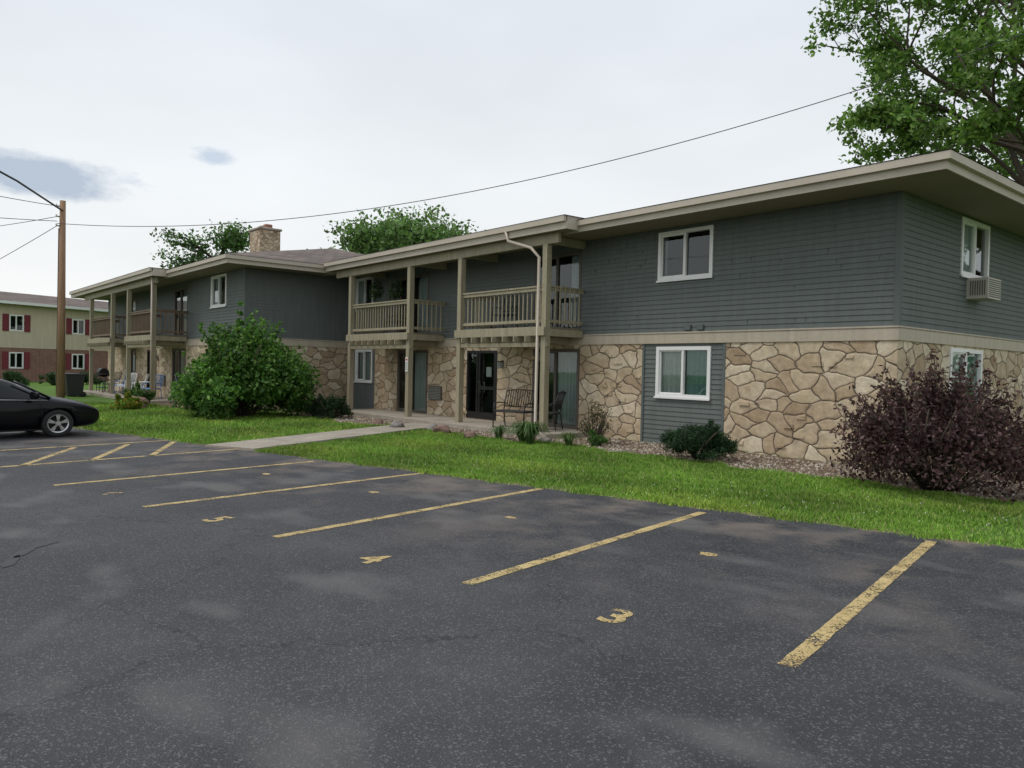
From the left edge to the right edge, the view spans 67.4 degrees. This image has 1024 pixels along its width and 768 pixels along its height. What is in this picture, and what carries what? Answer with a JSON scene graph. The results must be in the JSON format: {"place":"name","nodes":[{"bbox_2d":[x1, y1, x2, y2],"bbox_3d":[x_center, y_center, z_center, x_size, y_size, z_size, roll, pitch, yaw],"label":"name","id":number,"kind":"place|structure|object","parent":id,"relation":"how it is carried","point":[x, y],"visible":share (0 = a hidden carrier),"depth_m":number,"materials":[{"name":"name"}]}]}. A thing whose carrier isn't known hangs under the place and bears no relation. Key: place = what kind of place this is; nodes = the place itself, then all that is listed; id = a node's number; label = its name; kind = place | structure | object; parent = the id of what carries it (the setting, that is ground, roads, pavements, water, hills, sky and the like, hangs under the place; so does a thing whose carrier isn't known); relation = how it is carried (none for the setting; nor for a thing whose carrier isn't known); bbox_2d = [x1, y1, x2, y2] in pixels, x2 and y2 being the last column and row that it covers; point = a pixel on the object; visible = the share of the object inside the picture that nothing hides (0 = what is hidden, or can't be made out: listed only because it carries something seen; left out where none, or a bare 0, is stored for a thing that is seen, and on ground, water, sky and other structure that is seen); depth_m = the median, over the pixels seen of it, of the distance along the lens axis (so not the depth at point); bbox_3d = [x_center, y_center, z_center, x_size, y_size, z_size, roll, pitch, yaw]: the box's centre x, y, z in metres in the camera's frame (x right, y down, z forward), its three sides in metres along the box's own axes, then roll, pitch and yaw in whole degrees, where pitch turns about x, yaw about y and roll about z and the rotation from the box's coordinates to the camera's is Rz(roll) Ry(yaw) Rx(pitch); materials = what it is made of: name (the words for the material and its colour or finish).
{"place":"outdoors","nodes":[
{"label":"outdoors","id":0,"kind":"place"},
{"bbox_2d":[83,390,178,403],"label":"patio","id":1,"kind":"structure","parent":0,"point":[157,400],"depth_m":35.25,"materials":[{"name":"concrete"}]},
{"bbox_2d":[95,368,109,390],"bbox_3d":[-20.853,-0.220,39.079,0.501,1.176,1.240,0,1,-40],"label":"barbecue grill","id":2,"kind":"object","parent":1,"relation":"on","point":[102,372],"visible":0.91,"depth_m":38.84,"materials":[{"name":"black metal"}]},
{"bbox_2d":[103,372,121,392],"bbox_3d":[-19.410,-0.078,37.313,0.572,1.027,0.662,2,1,33],"label":"patio chair","id":3,"kind":"object","parent":1,"relation":"on","point":[115,379],"visible":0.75,"depth_m":37.33,"materials":[{"name":"plastic"}]},
{"bbox_2d":[114,375,133,393],"bbox_3d":[-18.149,-0.025,35.946,0.662,1.027,0.572,1,1,11],"label":"patio chair","id":4,"kind":"object","parent":1,"relation":"on","point":[121,384],"visible":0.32,"depth_m":35.74,"materials":[{"name":"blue plastic"}]},
{"bbox_2d":[117,373,137,393],"bbox_3d":[-17.604,0.002,35.175,0.572,1.027,0.662,2,1,33],"label":"patio chair","id":5,"kind":"object","parent":1,"relation":"on","point":[124,385],"visible":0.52,"depth_m":35.21,"materials":[{"name":"white plastic"}]},
{"bbox_2d":[131,374,148,389],"bbox_3d":[-16.227,0.062,33.541,0.662,1.027,0.572,1,1,-17],"label":"patio chair","id":6,"kind":"object","parent":1,"relation":"on","point":[147,377],"visible":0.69,"depth_m":33.42,"materials":[{"name":"white plastic"}]},
{"bbox_2d":[141,374,163,397],"bbox_3d":[-15.034,0.115,32.125,0.572,1.027,0.662,2,1,21],"label":"patio chair","id":7,"kind":"object","parent":1,"relation":"on","point":[157,383],"visible":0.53,"depth_m":32.24,"materials":[{"name":"blue plastic"}]},
{"bbox_2d":[85,232,585,430],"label":"balconies","id":8,"kind":"structure","parent":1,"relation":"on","point":[493,337],"depth_m":24.21,"materials":[{"name":"paint"}]},
{"bbox_2d":[369,276,383,300],"bbox_3d":[-4.678,-3.324,26.487,0.531,0.942,0.691,1,1,-21],"label":"hanging planter","id":9,"kind":"object","parent":8,"relation":"hanging from","point":[376,292],"visible":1,"depth_m":26.38,"materials":[{"name":"plastic"}]},
{"bbox_2d":[383,306,403,332],"bbox_3d":[-4.054,-2.212,26.590,0.662,1.027,0.572,1,1,-23],"label":"patio chair","id":10,"kind":"object","parent":8,"relation":"on","point":[394,321],"visible":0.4,"depth_m":26.57,"materials":[{"name":"black metal"}]},
{"bbox_2d":[386,271,403,300],"bbox_3d":[-3.881,-3.269,25.691,0.521,0.988,0.688,0,1,-40],"label":"hanging planter","id":11,"kind":"object","parent":8,"relation":"hanging from","point":[396,292],"visible":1,"depth_m":25.61,"materials":[{"name":"plastic"}]},
{"bbox_2d":[405,357,407,371],"bbox_3d":[-3.324,-0.617,24.236,0.023,0.450,0.140,0,1,-40],"label":"parking sign","id":12,"kind":"object","parent":8,"relation":"attached to","point":[406,364],"visible":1,"depth_m":24.23,"materials":[{"name":"white metal"}]},
{"bbox_2d":[491,295,520,328],"bbox_3d":[-0.174,-2.041,21.922,0.572,1.027,0.662,2,1,38],"label":"patio chair","id":13,"kind":"object","parent":8,"relation":"on","point":[504,315],"visible":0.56,"depth_m":21.90,"materials":[{"name":"black metal"}]},
{"bbox_2d":[205,423,438,449],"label":"walkway","id":14,"kind":"structure","parent":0,"point":[264,443],"depth_m":17.38,"materials":[{"name":"concrete"}]},
{"bbox_2d":[0,428,1023,767],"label":"parking lot","id":15,"kind":"structure","parent":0,"point":[134,632],"depth_m":4.96,"materials":[{"name":"grey asphalt"}]},
{"bbox_2d":[0,555,19,567],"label":"tar patch","id":16,"kind":"object","parent":15,"relation":"on","point":[9,561],"visible":1,"depth_m":6.32,"materials":[{"name":"grey asphalt"}]},
{"bbox_2d":[8,547,35,557],"bbox_3d":[-4.226,1.453,6.636,0.114,0.001,0.397,1,1,-10],"label":"tar patch","id":17,"kind":"object","parent":15,"relation":"on","point":[23,552],"visible":1,"depth_m":6.62,"materials":[{"name":"grey asphalt"}]},
{"bbox_2d":[27,541,56,547],"bbox_3d":[-4.232,1.447,6.926,0.121,0.001,0.315,1,1,12],"label":"tar patch","id":18,"kind":"object","parent":15,"relation":"on","point":[42,544],"visible":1,"depth_m":6.93,"materials":[{"name":"grey asphalt"}]},
{"bbox_2d":[19,447,76,465],"bbox_3d":[-8.028,1.245,13.367,0.116,0.001,2.773,1,1,-15],"label":"parking line","id":19,"kind":"object","parent":15,"relation":"on","point":[44,457],"visible":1,"depth_m":13.21,"materials":[{"name":"yellow paint"}]},
{"bbox_2d":[0,379,98,436],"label":"parked car","id":20,"kind":"object","parent":15,"relation":"on","point":[24,408],"visible":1,"depth_m":16.31,"materials":[{"name":"black paint"}]},
{"bbox_2d":[0,440,167,450],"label":"parking line","id":21,"kind":"object","parent":15,"relation":"on","point":[82,445],"visible":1,"depth_m":15.04,"materials":[{"name":"yellow paint"}]},
{"bbox_2d":[88,444,128,460],"bbox_3d":[-7.376,1.245,14.146,0.116,0.001,2.818,1,1,-15],"label":"parking line","id":22,"kind":"object","parent":15,"relation":"on","point":[105,454],"visible":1,"depth_m":13.92,"materials":[{"name":"yellow paint"}]},
{"bbox_2d":[1,449,235,466],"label":"parking line","id":23,"kind":"object","parent":15,"relation":"on","point":[116,458],"visible":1,"depth_m":13.23,"materials":[{"name":"yellow paint"}]},
{"bbox_2d":[150,441,175,454],"bbox_3d":[-6.777,1.243,14.946,0.116,0.001,2.752,1,1,-16],"label":"parking line","id":24,"kind":"object","parent":15,"relation":"on","point":[163,447],"visible":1,"depth_m":14.67,"materials":[{"name":"yellow paint"}]},
{"bbox_2d":[55,461,313,485],"bbox_3d":[-4.773,1.345,11.791,0.116,0.001,4.122,2,1,40],"label":"parking line","id":25,"kind":"object","parent":15,"relation":"on","point":[176,473],"visible":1,"depth_m":11.43,"materials":[{"name":"yellow paint"}]},
{"bbox_2d":[203,516,232,521],"bbox_3d":[-3.150,1.447,8.232,0.187,0.001,0.314,2,1,32],"label":"painted stall number","id":26,"kind":"object","parent":15,"relation":"on","point":[220,518],"visible":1,"depth_m":8.21,"materials":[{"name":"yellow paint"}]},
{"bbox_2d":[143,472,421,506],"bbox_3d":[-2.811,1.412,10.537,0.116,0.001,4.446,2,1,40],"label":"parking line","id":27,"kind":"object","parent":15,"relation":"on","point":[276,490],"visible":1,"depth_m":10.18,"materials":[{"name":"yellow paint"}]},
{"bbox_2d":[361,556,390,562],"bbox_3d":[-1.208,1.518,6.683,0.217,0.001,0.314,2,1,32],"label":"painted stall number","id":28,"kind":"object","parent":15,"relation":"on","point":[379,558],"visible":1,"depth_m":6.68,"materials":[{"name":"yellow paint"}]},
{"bbox_2d":[273,488,540,537],"bbox_3d":[-0.946,1.479,9.143,0.116,0.001,4.356,2,1,38],"label":"parking line","id":29,"kind":"object","parent":15,"relation":"on","point":[344,524],"visible":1,"depth_m":8.64,"materials":[{"name":"yellow paint"}]},
{"bbox_2d":[463,512,704,584],"bbox_3d":[0.972,1.549,7.616,0.116,0.001,4.248,2,1,39],"label":"parking line","id":30,"kind":"object","parent":15,"relation":"on","point":[563,554],"visible":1,"depth_m":7.15,"materials":[{"name":"yellow paint"}]},
{"bbox_2d":[596,609,632,622],"bbox_3d":[0.715,1.587,5.256,0.175,0.001,0.318,2,1,32],"label":"painted stall number","id":31,"kind":"object","parent":15,"relation":"on","point":[620,616],"visible":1,"depth_m":5.24,"materials":[{"name":"yellow paint"}]},
{"bbox_2d":[700,552,717,555],"bbox_3d":[1.825,1.577,7.115,0.168,0.001,0.158,2,1,17],"label":"faded paint mark","id":32,"kind":"object","parent":15,"relation":"on","point":[706,554],"visible":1,"depth_m":7.11,"materials":[{"name":"yellow paint"}]},
{"bbox_2d":[778,540,935,666],"bbox_3d":[2.954,1.619,6.169,0.116,0.001,4.442,2,1,38],"label":"parking line","id":33,"kind":"object","parent":15,"relation":"on","point":[823,630],"visible":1,"depth_m":5.42,"materials":[{"name":"yellow paint"}]},
{"bbox_2d":[0,0,1023,301],"label":"sky","id":34,"kind":"structure","parent":0,"point":[170,113],"materials":[{"name":"white"}]},
{"bbox_2d":[27,381,1023,547],"bbox_3d":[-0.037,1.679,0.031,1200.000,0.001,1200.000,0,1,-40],"label":"ground","id":35,"kind":"structure","parent":0,"point":[46,388],"depth_m":14.23,"materials":[{"name":"green plant"}]},
{"bbox_2d":[2,371,29,385],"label":"boxwood shrub","id":36,"kind":"object","parent":35,"relation":"on","point":[10,376],"visible":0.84,"depth_m":48.03,"materials":[{"name":"green plant"}]},
{"bbox_2d":[0,171,65,397],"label":"utility pole","id":37,"kind":"object","parent":35,"relation":"on","point":[60,343],"visible":0.93,"depth_m":33.41,"materials":[{"name":"brown wood"}]},
{"bbox_2d":[0,196,52,205],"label":"overhead wire","id":38,"kind":"object","parent":37,"relation":"attached to","point":[24,200],"visible":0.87,"depth_m":31.87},
{"bbox_2d":[0,226,55,258],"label":"overhead wire","id":39,"kind":"object","parent":37,"relation":"attached to","point":[28,242],"visible":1,"depth_m":34.53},
{"bbox_2d":[5,218,50,220],"bbox_3d":[-23.114,-6.277,23.067,0.025,1.388,21.648,2,1,18],"label":"overhead wire","id":40,"kind":"object","parent":37,"relation":"attached to","point":[28,219],"visible":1,"depth_m":31.99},
{"bbox_2d":[1,216,55,225],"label":"overhead wire","id":41,"kind":"object","parent":37,"relation":"attached to","point":[27,221],"visible":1,"depth_m":33.78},
{"bbox_2d":[57,34,1023,226],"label":"overhead wire","id":42,"kind":"object","parent":37,"relation":"attached to","point":[581,167],"visible":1,"depth_m":24.30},
{"bbox_2d":[39,371,55,384],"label":"boxwood shrub","id":43,"kind":"object","parent":35,"relation":"on","point":[50,376],"visible":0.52,"depth_m":50.04,"materials":[{"name":"green plant"}]},
{"bbox_2d":[0,291,107,381],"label":"neighboring apartment building","id":44,"kind":"structure","parent":35,"relation":"on","point":[28,332],"depth_m":58.48,"materials":[{"name":"beige"}]},
{"bbox_2d":[65,373,85,396],"bbox_3d":[-20.094,0.055,35.278,0.875,1.060,0.720,0,1,-40],"label":"trash bin","id":45,"kind":"object","parent":35,"relation":"on","point":[74,384],"visible":0.97,"depth_m":35.04,"materials":[{"name":"plastic"}]},
{"bbox_2d":[78,370,103,384],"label":"boxwood shrub","id":46,"kind":"object","parent":35,"relation":"on","point":[86,380],"visible":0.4,"depth_m":53.48,"materials":[{"name":"green plant"}]},
{"bbox_2d":[109,391,147,409],"bbox_3d":[-13.241,0.576,26.546,1.109,0.684,1.219,1,1,1],"label":"yellow shrub","id":47,"kind":"object","parent":35,"relation":"on","point":[128,401],"visible":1,"depth_m":26.22,"materials":[{"name":"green plant"}]},
{"bbox_2d":[122,380,155,403],"bbox_3d":[-14.198,0.343,29.144,1.123,0.997,1.114,1,1,1],"label":"green shrub","id":48,"kind":"object","parent":35,"relation":"on","point":[136,390],"visible":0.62,"depth_m":29.15,"materials":[{"name":"green plant"}]},
{"bbox_2d":[132,396,149,407],"bbox_3d":[-13.473,0.727,27.448,0.907,0.611,0.811,1,1,-5],"label":"boulder","id":49,"kind":"object","parent":35,"relation":"on","point":[144,405],"visible":0.23,"depth_m":27.46,"materials":[{"name":"grey stone"}]},
{"bbox_2d":[149,218,251,268],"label":"maple tree","id":50,"kind":"object","parent":35,"relation":"on","point":[235,239],"visible":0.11,"depth_m":59.93,"materials":[{"name":"green plant"}]},
{"bbox_2d":[165,301,321,419],"bbox_3d":[-8.498,-0.791,24.352,4.526,3.694,4.117,0,1,-40],"label":"green shrub","id":51,"kind":"object","parent":35,"relation":"on","point":[239,370],"visible":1,"depth_m":23.43,"materials":[{"name":"green plant"}]},
{"bbox_2d":[73,400,451,443],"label":"lawn grass","id":52,"kind":"structure","parent":35,"relation":"on","point":[149,412],"depth_m":20.63,"materials":[{"name":"green plant"}]},
{"bbox_2d":[306,202,473,253],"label":"maple tree","id":53,"kind":"object","parent":35,"relation":"on","point":[399,230],"visible":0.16,"depth_m":47.55,"materials":[{"name":"green plant"}]},
{"bbox_2d":[389,420,404,426],"bbox_3d":[-3.148,1.140,21.082,0.387,0.298,0.514,2,1,21],"label":"boulder","id":54,"kind":"object","parent":35,"relation":"on","point":[395,423],"visible":0.63,"depth_m":20.91,"materials":[{"name":"grey stone"}]},
{"bbox_2d":[432,425,450,432],"bbox_3d":[-1.832,1.199,19.974,0.544,0.291,0.405,2,1,24],"label":"boulder","id":55,"kind":"object","parent":35,"relation":"on","point":[443,428],"visible":0.66,"depth_m":19.82,"materials":[{"name":"brown stone"}]},
{"bbox_2d":[431,213,478,234],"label":"maple tree","id":56,"kind":"object","parent":35,"relation":"on","point":[464,226],"visible":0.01,"depth_m":58.55,"materials":[{"name":"green plant"}]},
{"bbox_2d":[350,409,587,438],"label":"patio","id":57,"kind":"structure","parent":35,"relation":"on","point":[472,424],"depth_m":22.76,"materials":[{"name":"concrete"}]},
{"bbox_2d":[492,389,533,426],"bbox_3d":[0.086,0.658,20.739,1.032,1.027,0.662,2,1,35],"label":"patio bench","id":58,"kind":"object","parent":57,"relation":"on","point":[504,410],"visible":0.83,"depth_m":20.81,"materials":[{"name":"black metal"}]},
{"bbox_2d":[537,391,565,430],"bbox_3d":[1.018,0.690,20.136,0.662,1.027,0.572,2,1,23],"label":"patio chair","id":59,"kind":"object","parent":57,"relation":"on","point":[557,407],"visible":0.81,"depth_m":19.99,"materials":[{"name":"black metal"}]},
{"bbox_2d":[463,431,477,437],"bbox_3d":[-1.002,1.268,18.717,0.423,0.245,0.310,0,1,-42],"label":"boulder","id":60,"kind":"object","parent":35,"relation":"on","point":[469,434],"visible":0.72,"depth_m":18.60,"materials":[{"name":"stone"}]},
{"bbox_2d":[507,425,524,440],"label":"daylily plant","id":61,"kind":"object","parent":35,"relation":"on","point":[521,437],"visible":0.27,"depth_m":17.82,"materials":[{"name":"green plant"}]},
{"bbox_2d":[507,420,553,444],"bbox_3d":[0.403,1.107,17.400,1.182,0.522,1.239,0,1,-40],"label":"daylily plant","id":62,"kind":"object","parent":35,"relation":"on","point":[530,431],"visible":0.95,"depth_m":17.30,"materials":[{"name":"green plant"}]},
{"bbox_2d":[75,427,1023,549],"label":"soil edge","id":63,"kind":"object","parent":35,"relation":"on","point":[957,540],"visible":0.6,"depth_m":9.36,"materials":[{"name":"brown soil"}]},
{"bbox_2d":[107,192,1023,444],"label":"siding walls","id":64,"kind":"structure","parent":35,"relation":"on","point":[827,265],"depth_m":17.34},
{"bbox_2d":[69,148,1023,300],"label":"roof","id":65,"kind":"structure","parent":64,"relation":"on","point":[954,180],"depth_m":16.35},
{"bbox_2d":[248,224,281,259],"bbox_3d":[-11.706,-6.178,36.371,1.120,2.650,1.360,0,1,-40],"label":"chimney","id":66,"kind":"object","parent":65,"relation":"on","point":[265,237],"visible":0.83,"depth_m":35.91,"materials":[{"name":"stone"}]},
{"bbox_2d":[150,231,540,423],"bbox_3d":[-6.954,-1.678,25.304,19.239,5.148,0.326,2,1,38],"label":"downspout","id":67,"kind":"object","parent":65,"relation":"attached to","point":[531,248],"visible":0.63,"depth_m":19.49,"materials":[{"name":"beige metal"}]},
{"bbox_2d":[125,216,990,429],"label":"windows and doors","id":68,"kind":"structure","parent":64,"relation":"attached to","point":[683,372],"depth_m":20.99,"materials":[{"name":"white plastic"}]},
{"bbox_2d":[115,191,1023,440],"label":"wall trim","id":69,"kind":"structure","parent":64,"relation":"attached to","point":[897,330],"depth_m":16.56,"materials":[{"name":"beige wood"}]},
{"bbox_2d":[966,277,1000,301],"bbox_3d":[9.989,-2.002,16.265,0.765,0.440,0.430,0,1,-40],"label":"air conditioner","id":70,"kind":"object","parent":64,"relation":"attached to","point":[981,289],"visible":1,"depth_m":16.05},
{"bbox_2d":[108,340,1023,465],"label":"stone walls","id":71,"kind":"structure","parent":35,"relation":"on","point":[781,398],"depth_m":16.83,"materials":[{"name":"beige stone"}]},
{"bbox_2d":[556,432,581,445],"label":"daylily plant","id":72,"kind":"object","parent":35,"relation":"on","point":[568,439],"visible":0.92,"depth_m":17.04,"materials":[{"name":"green plant"}]},
{"bbox_2d":[157,403,1023,503],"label":"garden bed","id":73,"kind":"object","parent":35,"relation":"on","point":[1017,496],"visible":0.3,"depth_m":14.73,"materials":[{"name":"grey gravel"}]},
{"bbox_2d":[301,393,328,412],"bbox_3d":[-6.687,0.676,26.428,1.192,0.767,1.210,1,1,-10],"label":"juniper shrub","id":74,"kind":"object","parent":73,"relation":"on","point":[317,398],"visible":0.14,"depth_m":26.17,"materials":[{"name":"green plant"}]},
{"bbox_2d":[304,394,353,418],"bbox_3d":[-5.737,0.702,24.429,1.570,0.834,1.393,0,1,-40],"label":"juniper shrub","id":75,"kind":"object","parent":73,"relation":"on","point":[336,407],"visible":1,"depth_m":24.19,"materials":[{"name":"green plant"}]},
{"bbox_2d":[373,419,382,423],"bbox_3d":[-3.936,1.123,22.625,0.271,0.194,0.366,2,1,37],"label":"boulder","id":76,"kind":"object","parent":73,"relation":"on","point":[378,421],"visible":0.68,"depth_m":22.55,"materials":[{"name":"brown stone"}]},
{"bbox_2d":[426,423,437,428],"bbox_3d":[-2.171,1.192,20.988,0.313,0.227,0.332,0,1,-36],"label":"boulder","id":77,"kind":"object","parent":73,"relation":"on","point":[431,426],"visible":0.47,"depth_m":20.91,"materials":[{"name":"grey stone"}]},
{"bbox_2d":[485,424,510,438],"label":"daylily plant","id":78,"kind":"object","parent":73,"relation":"on","point":[500,429],"visible":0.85,"depth_m":18.41,"materials":[{"name":"green plant"}]},
{"bbox_2d":[539,436,551,441],"bbox_3d":[0.776,1.322,17.980,0.317,0.183,0.231,2,1,38],"label":"boulder","id":79,"kind":"object","parent":73,"relation":"on","point":[544,439],"visible":0.68,"depth_m":17.90,"materials":[{"name":"grey stone"}]},
{"bbox_2d":[577,398,612,444],"bbox_3d":[1.932,0.864,17.877,0.843,1.073,0.827,2,1,13],"label":"sparse shrub","id":80,"kind":"object","parent":73,"relation":"on","point":[601,425],"visible":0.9,"depth_m":17.71,"materials":[{"name":"green plant"}]},
{"bbox_2d":[585,428,609,445],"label":"shrub","id":81,"kind":"object","parent":73,"relation":"on","point":[594,439],"visible":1,"depth_m":17.15,"materials":[{"name":"green plant"}]},
{"bbox_2d":[659,419,738,461],"bbox_3d":[3.668,1.090,15.091,1.502,0.820,1.761,1,1,5],"label":"yew shrub","id":82,"kind":"object","parent":73,"relation":"on","point":[710,438],"visible":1,"depth_m":14.67,"materials":[{"name":"green plant"}]},
{"bbox_2d":[829,349,1023,504],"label":"purple leaf shrub","id":83,"kind":"object","parent":73,"relation":"on","point":[904,439],"visible":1,"depth_m":11.05,"materials":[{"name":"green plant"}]},
{"bbox_2d":[191,431,1023,539],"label":"lawn grass","id":84,"kind":"structure","parent":35,"relation":"on","point":[917,524],"depth_m":11.81,"materials":[{"name":"green plant"}]},
{"bbox_2d":[800,0,1023,184],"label":"maple tree","id":85,"kind":"object","parent":35,"relation":"on","point":[995,126],"visible":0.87,"depth_m":29.50,"materials":[{"name":"green plant"}]},
{"bbox_2d":[937,513,1023,548],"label":"lawn grass","id":86,"kind":"structure","parent":35,"relation":"on","point":[987,539],"depth_m":8.27,"materials":[{"name":"green plant"}]}
]}

